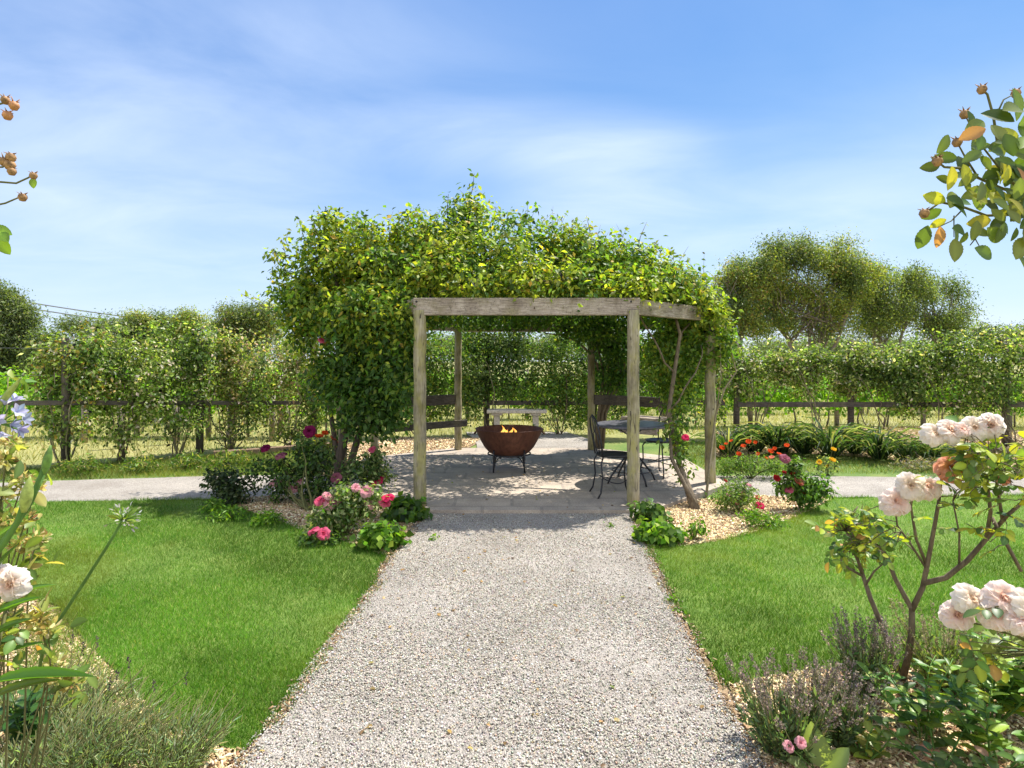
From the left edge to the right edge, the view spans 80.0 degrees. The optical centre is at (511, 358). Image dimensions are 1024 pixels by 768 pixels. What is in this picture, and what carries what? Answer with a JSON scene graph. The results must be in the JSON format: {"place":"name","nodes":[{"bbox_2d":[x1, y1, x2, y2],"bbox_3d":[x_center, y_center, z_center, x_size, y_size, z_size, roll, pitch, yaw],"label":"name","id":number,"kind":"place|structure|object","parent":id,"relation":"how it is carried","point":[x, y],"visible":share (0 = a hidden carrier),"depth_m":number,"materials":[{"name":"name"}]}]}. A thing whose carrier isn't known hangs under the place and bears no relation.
{"place":"outdoors","nodes":[
{"label":"outdoors","id":0,"kind":"place"},
{"bbox_2d":[0,475,330,500],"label":"path","id":1,"kind":"structure","parent":0,"point":[117,489],"depth_m":7.51,"materials":[{"name":"grey concrete"}]},
{"bbox_2d":[1,495,394,751],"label":"lawn","id":2,"kind":"structure","parent":0,"point":[201,575],"depth_m":4.29,"materials":[{"name":"green plant"}]},
{"bbox_2d":[198,462,264,504],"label":"rose bush","id":3,"kind":"object","parent":2,"relation":"on","point":[225,485],"visible":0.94,"depth_m":6.69,"materials":[{"name":"green plant"}]},
{"bbox_2d":[291,524,348,549],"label":"rose bush","id":4,"kind":"object","parent":2,"relation":"on","point":[323,536],"visible":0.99,"depth_m":5.22,"materials":[{"name":"pink plant"}]},
{"bbox_2d":[3,500,406,766],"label":"mulch bed","id":5,"kind":"object","parent":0,"point":[259,736],"depth_m":3.31,"materials":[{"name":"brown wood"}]},
{"bbox_2d":[0,94,37,254],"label":"rose bush","id":6,"kind":"object","parent":5,"relation":"on","point":[7,161],"visible":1,"depth_m":1.14,"materials":[{"name":"orange plant"}]},
{"bbox_2d":[0,563,51,686],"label":"rose bush","id":7,"kind":"object","parent":5,"relation":"on","point":[14,582],"visible":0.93,"depth_m":1.57,"materials":[{"name":"white plant"}]},
{"bbox_2d":[0,377,52,552],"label":"agapanthus","id":8,"kind":"object","parent":5,"relation":"on","point":[28,493],"visible":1,"depth_m":1.05,"materials":[{"name":"green plant"}]},
{"bbox_2d":[0,525,95,695],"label":"strap leaf plant","id":9,"kind":"object","parent":5,"relation":"on","point":[33,675],"visible":0.92,"depth_m":1.54,"materials":[{"name":"green plant"}]},
{"bbox_2d":[0,369,97,767],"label":"whorl plant","id":10,"kind":"object","parent":5,"relation":"on","point":[34,541],"visible":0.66,"depth_m":1.73,"materials":[{"name":"green plant"}]},
{"bbox_2d":[0,686,144,767],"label":"lavender","id":11,"kind":"object","parent":5,"relation":"on","point":[14,755],"visible":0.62,"depth_m":2.38,"materials":[{"name":"green plant"}]},
{"bbox_2d":[9,599,214,767],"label":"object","id":12,"kind":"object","parent":5,"relation":"on","point":[61,641],"depth_m":3.25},
{"bbox_2d":[0,599,243,767],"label":"wood chips","id":13,"kind":"object","parent":5,"relation":"on","point":[223,755],"visible":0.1,"depth_m":2.92,"materials":[{"name":"beige wood"}]},
{"bbox_2d":[0,688,54,756],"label":"leafy plant","id":14,"kind":"object","parent":13,"relation":"on","point":[15,720],"visible":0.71,"depth_m":2.45,"materials":[{"name":"green plant"}]},
{"bbox_2d":[0,648,104,735],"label":"lavender","id":15,"kind":"object","parent":13,"relation":"on","point":[16,697],"visible":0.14,"depth_m":2.73,"materials":[{"name":"green plant"}]},
{"bbox_2d":[23,655,147,733],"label":"lavender","id":16,"kind":"object","parent":13,"relation":"on","point":[91,691],"visible":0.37,"depth_m":2.67,"materials":[{"name":"green plant"}]},
{"bbox_2d":[32,502,141,700],"bbox_3d":[-1.771,1.042,2.320,1.415,1.166,0.230,0,0,40],"label":"agapanthus","id":17,"kind":"object","parent":13,"relation":"on","point":[127,519],"visible":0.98,"depth_m":1.95,"materials":[{"name":"green plant"}]},
{"bbox_2d":[32,676,198,767],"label":"lavender","id":18,"kind":"object","parent":13,"relation":"on","point":[121,759],"visible":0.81,"depth_m":2.41,"materials":[{"name":"green plant"}]},
{"bbox_2d":[123,687,243,767],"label":"lavender","id":19,"kind":"object","parent":5,"relation":"on","point":[178,753],"visible":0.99,"depth_m":2.38,"materials":[{"name":"green plant"}]},
{"bbox_2d":[236,425,341,510],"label":"rose bush","id":20,"kind":"object","parent":5,"relation":"on","point":[311,462],"visible":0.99,"depth_m":6.68,"materials":[{"name":"green plant"}]},
{"bbox_2d":[220,491,414,554],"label":"wood chips","id":21,"kind":"object","parent":5,"relation":"on","point":[286,506],"visible":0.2,"depth_m":6.42,"materials":[{"name":"beige wood"}]},
{"bbox_2d":[337,445,397,489],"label":"rose bush","id":22,"kind":"object","parent":21,"relation":"on","point":[378,474],"visible":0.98,"depth_m":7.09,"materials":[{"name":"green plant"}]},
{"bbox_2d":[239,168,581,485],"bbox_3d":[-1.067,-0.340,7.703,3.307,4.010,4.225,0,0,-45],"label":"climbing rose","id":23,"kind":"object","parent":21,"relation":"on","point":[370,360],"visible":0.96,"depth_m":7.10,"materials":[{"name":"green plant"}]},
{"bbox_2d":[301,478,394,535],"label":"rose bush","id":24,"kind":"object","parent":5,"relation":"on","point":[345,508],"visible":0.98,"depth_m":5.46,"materials":[{"name":"green plant"}]},
{"bbox_2d":[349,519,413,551],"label":"leafy plant","id":25,"kind":"object","parent":5,"relation":"on","point":[380,534],"visible":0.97,"depth_m":5.12,"materials":[{"name":"green plant"}]},
{"bbox_2d":[373,490,432,523],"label":"leafy plant","id":26,"kind":"object","parent":5,"relation":"on","point":[407,509],"visible":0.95,"depth_m":5.99,"materials":[{"name":"green plant"}]},
{"bbox_2d":[315,437,479,475],"bbox_3d":[-2.270,1.618,10.824,2.558,0.001,4.663,0,0,38],"label":"mulch bed","id":27,"kind":"object","parent":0,"point":[413,437],"visible":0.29,"depth_m":11.61,"materials":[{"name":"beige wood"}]},
{"bbox_2d":[0,441,937,499],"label":"grass strip","id":28,"kind":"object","parent":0,"point":[651,448],"depth_m":9.21,"materials":[{"name":"green plant"}]},
{"bbox_2d":[11,318,121,466],"bbox_3d":[-6.681,0.514,9.184,1.474,2.263,0.943,0,0,0],"label":"fence rose","id":29,"kind":"object","parent":28,"relation":"on","point":[82,364],"visible":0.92,"depth_m":9.10,"materials":[{"name":"plant"}]},
{"bbox_2d":[51,451,119,476],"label":"weed tuft","id":30,"kind":"object","parent":28,"relation":"on","point":[78,466],"visible":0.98,"depth_m":8.57,"materials":[{"name":"green plant"}]},
{"bbox_2d":[0,448,333,480],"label":"grass","id":31,"kind":"structure","parent":28,"relation":"on","point":[192,472],"depth_m":8.69,"materials":[{"name":"green plant"}]},
{"bbox_2d":[426,253,702,448],"bbox_3d":[0.565,0.072,9.371,4.424,3.161,3.193,0,0,-18],"label":"climbing rose","id":32,"kind":"object","parent":28,"relation":"on","point":[606,335],"visible":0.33,"depth_m":10.06,"materials":[{"name":"green plant"}]},
{"bbox_2d":[716,439,789,479],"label":"flower clump","id":33,"kind":"object","parent":28,"relation":"on","point":[725,464],"visible":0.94,"depth_m":8.15,"materials":[{"name":"green plant"}]},
{"bbox_2d":[730,421,828,452],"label":"strappy clump","id":34,"kind":"object","parent":28,"relation":"on","point":[783,449],"visible":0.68,"depth_m":10.15,"materials":[{"name":"green plant"}]},
{"bbox_2d":[781,417,879,457],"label":"strappy clump","id":35,"kind":"object","parent":28,"relation":"on","point":[837,441],"visible":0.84,"depth_m":9.74,"materials":[{"name":"green plant"}]},
{"bbox_2d":[684,440,1023,473],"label":"grass","id":36,"kind":"structure","parent":28,"relation":"on","point":[698,453],"depth_m":9.53,"materials":[{"name":"green plant"}]},
{"bbox_2d":[832,424,922,459],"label":"strappy clump","id":37,"kind":"object","parent":28,"relation":"on","point":[877,439],"visible":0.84,"depth_m":9.56,"materials":[{"name":"green plant"}]},
{"bbox_2d":[230,513,766,767],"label":"path","id":38,"kind":"structure","parent":0,"point":[305,758],"depth_m":3.14,"materials":[{"name":"grey gravel"}]},
{"bbox_2d":[223,517,778,767],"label":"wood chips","id":39,"kind":"object","parent":38,"relation":"on","point":[677,615],"visible":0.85,"depth_m":3.29,"materials":[{"name":"beige wood"}]},
{"bbox_2d":[0,362,1023,469],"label":"ground","id":40,"kind":"structure","parent":0,"point":[617,436],"depth_m":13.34,"materials":[{"name":"green plant"}]},
{"bbox_2d":[0,278,58,390],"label":"shade tree","id":41,"kind":"object","parent":40,"relation":"on","point":[18,314],"visible":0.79,"depth_m":29.22,"materials":[{"name":"green plant"}]},
{"bbox_2d":[2,324,68,391],"bbox_3d":[-21.398,0.396,27.931,3.271,3.891,3.435,0,0,0],"label":"shade tree","id":42,"kind":"object","parent":40,"relation":"on","point":[30,349],"visible":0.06,"depth_m":27.27,"materials":[{"name":"green plant"}]},
{"bbox_2d":[45,306,140,366],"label":"shade tree","id":43,"kind":"object","parent":40,"relation":"on","point":[68,323],"visible":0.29,"depth_m":41.99,"materials":[{"name":"green plant"}]},
{"bbox_2d":[74,318,189,461],"bbox_3d":[-6.087,0.502,9.693,1.802,2.285,1.017,0,0,0],"label":"fence rose","id":44,"kind":"object","parent":40,"relation":"on","point":[142,394],"visible":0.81,"depth_m":9.64,"materials":[{"name":"green plant"}]},
{"bbox_2d":[109,304,167,365],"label":"shade tree","id":45,"kind":"object","parent":40,"relation":"on","point":[140,317],"visible":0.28,"depth_m":43.46,"materials":[{"name":"green plant"}]},
{"bbox_2d":[8,335,332,465],"bbox_3d":[-5.442,0.640,10.161,7.774,2.081,0.311,0,0,-37],"label":"fence","id":46,"kind":"object","parent":40,"relation":"on","point":[199,442],"visible":0.39,"depth_m":9.19,"materials":[{"name":"brown wood"}]},
{"bbox_2d":[0,375,355,437],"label":"vine row","id":47,"kind":"object","parent":40,"relation":"on","point":[78,412],"visible":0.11,"depth_m":12.64,"materials":[{"name":"green plant"}]},
{"bbox_2d":[122,311,234,456],"bbox_3d":[-5.531,0.428,10.169,1.669,2.434,1.022,0,0,0],"label":"fence rose","id":48,"kind":"object","parent":40,"relation":"on","point":[190,373],"visible":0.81,"depth_m":10.14,"materials":[{"name":"plant"}]},
{"bbox_2d":[143,303,215,367],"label":"shade tree","id":49,"kind":"object","parent":40,"relation":"on","point":[184,315],"visible":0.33,"depth_m":42.80,"materials":[{"name":"green plant"}]},
{"bbox_2d":[0,363,441,423],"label":"vine row","id":50,"kind":"object","parent":40,"relation":"on","point":[3,382],"visible":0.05,"depth_m":15.32,"materials":[{"name":"green plant"}]},
{"bbox_2d":[204,322,283,449],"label":"fence rose","id":51,"kind":"object","parent":40,"relation":"on","point":[229,383],"visible":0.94,"depth_m":10.66,"materials":[{"name":"green plant"}]},
{"bbox_2d":[203,293,309,380],"bbox_3d":[-16.680,-1.295,40.098,7.363,6.023,5.697,0,0,0],"label":"shade tree","id":52,"kind":"object","parent":40,"relation":"on","point":[246,317],"visible":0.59,"depth_m":39.18,"materials":[{"name":"green plant"}]},
{"bbox_2d":[240,330,329,445],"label":"fence rose","id":53,"kind":"object","parent":40,"relation":"on","point":[286,384],"visible":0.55,"depth_m":11.25,"materials":[{"name":"plant"}]},
{"bbox_2d":[381,330,493,433],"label":"fence rose","id":54,"kind":"object","parent":40,"relation":"on","point":[442,362],"visible":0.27,"depth_m":12.68,"materials":[{"name":"green plant"}]},
{"bbox_2d":[447,332,543,425],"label":"fence rose","id":55,"kind":"object","parent":40,"relation":"on","point":[498,345],"visible":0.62,"depth_m":13.03,"materials":[{"name":"plant"}]},
{"bbox_2d":[512,332,611,433],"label":"fence rose","id":56,"kind":"object","parent":40,"relation":"on","point":[557,381],"visible":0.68,"depth_m":13.00,"materials":[{"name":"green plant"}]},
{"bbox_2d":[426,340,724,429],"bbox_3d":[1.062,0.640,12.773,6.506,2.081,0.859,0,0,2],"label":"fence","id":57,"kind":"object","parent":40,"relation":"on","point":[503,402],"visible":0.21,"depth_m":13.08,"materials":[{"name":"brown wood"}]},
{"bbox_2d":[599,333,732,437],"bbox_3d":[3.180,0.491,12.521,2.912,2.310,1.051,0,0,0],"label":"fence rose","id":58,"kind":"object","parent":40,"relation":"on","point":[642,384],"visible":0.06,"depth_m":12.46,"materials":[{"name":"plant"}]},
{"bbox_2d":[705,249,784,364],"bbox_3d":[12.403,-2.125,33.347,5.233,7.606,3.887,0,0,-22],"label":"gum tree","id":59,"kind":"object","parent":40,"relation":"on","point":[741,282],"visible":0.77,"depth_m":32.55,"materials":[{"name":"green plant"}]},
{"bbox_2d":[612,374,1023,426],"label":"vine row","id":60,"kind":"object","parent":40,"relation":"on","point":[785,398],"visible":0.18,"depth_m":14.53,"materials":[{"name":"green plant"}]},
{"bbox_2d":[744,225,897,385],"bbox_3d":[16.668,-2.889,33.986,9.151,9.173,4.702,0,0,0],"label":"gum tree","id":61,"kind":"object","parent":40,"relation":"on","point":[828,305],"visible":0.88,"depth_m":33.51,"materials":[{"name":"green plant"}]},
{"bbox_2d":[742,332,933,360],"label":"shade tree","id":62,"kind":"object","parent":40,"relation":"on","point":[770,346],"visible":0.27,"depth_m":61.23,"materials":[{"name":"green plant"}]},
{"bbox_2d":[733,338,1023,445],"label":"fence","id":63,"kind":"object","parent":40,"relation":"on","point":[850,404],"visible":0.51,"depth_m":11.99,"materials":[{"name":"brown wood"}]},
{"bbox_2d":[840,254,947,364],"bbox_3d":[22.225,-2.269,35.956,7.483,7.928,4.489,0,0,0],"label":"gum tree","id":64,"kind":"object","parent":40,"relation":"on","point":[884,317],"visible":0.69,"depth_m":35.39,"materials":[{"name":"green plant"}]},
{"bbox_2d":[905,264,992,372],"bbox_3d":[26.264,-1.992,37.154,5.808,7.343,4.399,0,0,-26],"label":"gum tree","id":65,"kind":"object","parent":40,"relation":"on","point":[950,319],"visible":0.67,"depth_m":36.88,"materials":[{"name":"green plant"}]},
{"bbox_2d":[956,315,1023,368],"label":"shade tree","id":66,"kind":"object","parent":40,"relation":"on","point":[1007,332],"visible":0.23,"depth_m":47.83,"materials":[{"name":"green plant"}]},
{"bbox_2d":[0,0,1023,361],"label":"sky","id":67,"kind":"structure","parent":0,"point":[170,144],"materials":[{"name":"blue"}]},
{"bbox_2d":[327,448,725,512],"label":"patio","id":68,"kind":"structure","parent":0,"point":[566,474],"depth_m":7.70,"materials":[{"name":"stone"}]},
{"bbox_2d":[473,425,544,472],"bbox_3d":[-0.040,1.250,8.620,1.011,0.632,0.964,0,0,0],"label":"fire bowl","id":69,"kind":"object","parent":68,"relation":"on","point":[509,441],"visible":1,"depth_m":8.34,"materials":[{"name":"metal"}]},
{"bbox_2d":[336,282,715,507],"bbox_3d":[0.188,0.262,8.473,4.817,2.782,4.151,0,0,0],"label":"pergola","id":70,"kind":"object","parent":68,"relation":"on","point":[633,401],"visible":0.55,"depth_m":6.43,"materials":[{"name":"brown wood"}]},
{"bbox_2d":[589,414,626,498],"bbox_3d":[1.155,1.103,7.018,0.498,0.934,0.418,0,0,-7],"label":"garden chair","id":71,"kind":"object","parent":68,"relation":"on","point":[612,454],"visible":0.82,"depth_m":7.02,"materials":[{"name":"black metal"}]},
{"bbox_2d":[596,420,666,486],"bbox_3d":[1.520,1.196,7.750,0.904,0.747,0.904,0,0,0],"label":"garden table","id":72,"kind":"object","parent":68,"relation":"on","point":[620,425],"visible":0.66,"depth_m":7.62,"materials":[{"name":"grey paint"}]},
{"bbox_2d":[467,432,587,447],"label":"path","id":73,"kind":"structure","parent":0,"point":[560,440],"depth_m":11.85,"materials":[{"name":"white gravel"}]},
{"bbox_2d":[637,499,1018,767],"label":"mulch bed","id":74,"kind":"object","parent":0,"point":[721,689],"depth_m":2.98,"materials":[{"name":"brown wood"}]},
{"bbox_2d":[626,497,672,522],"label":"leafy plant","id":75,"kind":"object","parent":74,"relation":"on","point":[648,510],"visible":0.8,"depth_m":5.95,"materials":[{"name":"green plant"}]},
{"bbox_2d":[630,514,689,547],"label":"leafy plant","id":76,"kind":"object","parent":74,"relation":"on","point":[655,530],"visible":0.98,"depth_m":5.26,"materials":[{"name":"green plant"}]},
{"bbox_2d":[638,494,828,546],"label":"wood chips","id":77,"kind":"object","parent":74,"relation":"on","point":[724,524],"visible":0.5,"depth_m":6.22,"materials":[{"name":"beige wood"}]},
{"bbox_2d":[488,201,747,509],"bbox_3d":[1.304,-0.111,7.263,3.415,3.599,1.849,0,0,-13],"label":"climbing rose","id":78,"kind":"object","parent":77,"relation":"on","point":[597,268],"visible":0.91,"depth_m":7.15,"materials":[{"name":"green plant"}]},
{"bbox_2d":[705,474,764,512],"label":"flower clump","id":79,"kind":"object","parent":74,"relation":"on","point":[736,500],"visible":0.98,"depth_m":6.34,"materials":[{"name":"green plant"}]},
{"bbox_2d":[769,454,841,511],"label":"rose bush","id":80,"kind":"object","parent":74,"relation":"on","point":[803,491],"visible":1,"depth_m":6.39,"materials":[{"name":"green plant"}]},
{"bbox_2d":[782,721,849,767],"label":"flowering plant","id":81,"kind":"object","parent":74,"relation":"on","point":[824,754],"visible":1,"depth_m":2.34,"materials":[{"name":"green plant"}]},
{"bbox_2d":[847,713,900,759],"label":"leafy plant","id":82,"kind":"object","parent":74,"relation":"on","point":[872,738],"visible":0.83,"depth_m":2.44,"materials":[{"name":"green plant"}]},
{"bbox_2d":[727,657,1023,767],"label":"wood chips","id":83,"kind":"object","parent":74,"relation":"on","point":[899,758],"visible":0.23,"depth_m":2.58,"materials":[{"name":"beige wood"}]},
{"bbox_2d":[724,645,851,766],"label":"lavender","id":84,"kind":"object","parent":83,"relation":"on","point":[769,722],"visible":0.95,"depth_m":2.44,"materials":[{"name":"green plant"}]},
{"bbox_2d":[786,651,890,747],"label":"lavender","id":85,"kind":"object","parent":83,"relation":"on","point":[841,736],"visible":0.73,"depth_m":2.49,"materials":[{"name":"green plant"}]},
{"bbox_2d":[818,603,907,698],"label":"lavender","id":86,"kind":"object","parent":83,"relation":"on","point":[860,648],"visible":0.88,"depth_m":2.89,"materials":[{"name":"green plant"}]},
{"bbox_2d":[856,655,976,739],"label":"leafy plant","id":87,"kind":"object","parent":83,"relation":"on","point":[911,706],"visible":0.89,"depth_m":2.59,"materials":[{"name":"green plant"}]},
{"bbox_2d":[868,699,1002,767],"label":"leafy plant","id":88,"kind":"object","parent":83,"relation":"on","point":[938,759],"visible":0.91,"depth_m":2.41,"materials":[{"name":"green plant"}]},
{"bbox_2d":[887,594,1014,696],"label":"lavender","id":89,"kind":"object","parent":83,"relation":"on","point":[950,650],"visible":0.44,"depth_m":2.97,"materials":[{"name":"green plant"}]},
{"bbox_2d":[805,413,1023,681],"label":"rose bush","id":90,"kind":"object","parent":74,"relation":"on","point":[967,462],"visible":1,"depth_m":2.68,"materials":[{"name":"green plant"}]},
{"bbox_2d":[915,82,1023,266],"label":"rose bush","id":91,"kind":"object","parent":74,"relation":"on","point":[1009,171],"visible":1,"depth_m":1.05,"materials":[{"name":"green plant"}]},
{"bbox_2d":[933,665,1023,767],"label":"leafy plant","id":92,"kind":"object","parent":74,"relation":"on","point":[994,727],"visible":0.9,"depth_m":2.41,"materials":[{"name":"green plant"}]},
{"bbox_2d":[938,579,1023,687],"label":"rose bush","id":93,"kind":"object","parent":74,"relation":"on","point":[994,607],"visible":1,"depth_m":1.44,"materials":[{"name":"white plant"}]},
{"bbox_2d":[966,632,1023,720],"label":"leafy plant","id":94,"kind":"object","parent":74,"relation":"on","point":[1013,701],"visible":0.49,"depth_m":2.62,"materials":[{"name":"green plant"}]},
{"bbox_2d":[642,491,1023,690],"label":"lawn","id":95,"kind":"structure","parent":0,"point":[967,512],"depth_m":4.46,"materials":[{"name":"green plant"}]},
{"bbox_2d":[731,505,792,531],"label":"green tuft","id":96,"kind":"object","parent":95,"relation":"on","point":[756,519],"visible":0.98,"depth_m":5.77,"materials":[{"name":"plant"}]},
{"bbox_2d":[716,476,1023,496],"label":"path","id":97,"kind":"structure","parent":0,"point":[862,485],"depth_m":7.75,"materials":[{"name":"grey concrete"}]},
{"bbox_2d":[719,427,1023,464],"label":"mulch bed","id":98,"kind":"object","parent":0,"point":[889,455],"visible":0.09,"depth_m":10.61,"materials":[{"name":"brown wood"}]},
{"bbox_2d":[689,426,774,453],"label":"strappy clump","id":99,"kind":"object","parent":98,"relation":"on","point":[738,440],"visible":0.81,"depth_m":10.13,"materials":[{"name":"green plant"}]},
{"bbox_2d":[701,336,810,425],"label":"fence rose","id":100,"kind":"object","parent":98,"relation":"on","point":[755,361],"visible":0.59,"depth_m":12.09,"materials":[{"name":"green plant"}]},
{"bbox_2d":[760,335,865,429],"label":"fence rose","id":101,"kind":"object","parent":98,"relation":"on","point":[816,358],"visible":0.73,"depth_m":12.03,"materials":[{"name":"plant"}]},
{"bbox_2d":[829,338,941,430],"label":"fence rose","id":102,"kind":"object","parent":98,"relation":"on","point":[873,373],"visible":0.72,"depth_m":11.81,"materials":[{"name":"green plant"}]},
{"bbox_2d":[880,326,986,421],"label":"fence rose","id":103,"kind":"object","parent":98,"relation":"on","point":[916,389],"visible":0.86,"depth_m":11.46,"materials":[{"name":"plant"}]},
{"bbox_2d":[933,320,1023,446],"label":"fence rose","id":104,"kind":"object","parent":98,"relation":"on","point":[983,368],"visible":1,"depth_m":11.03,"materials":[{"name":"green plant"}]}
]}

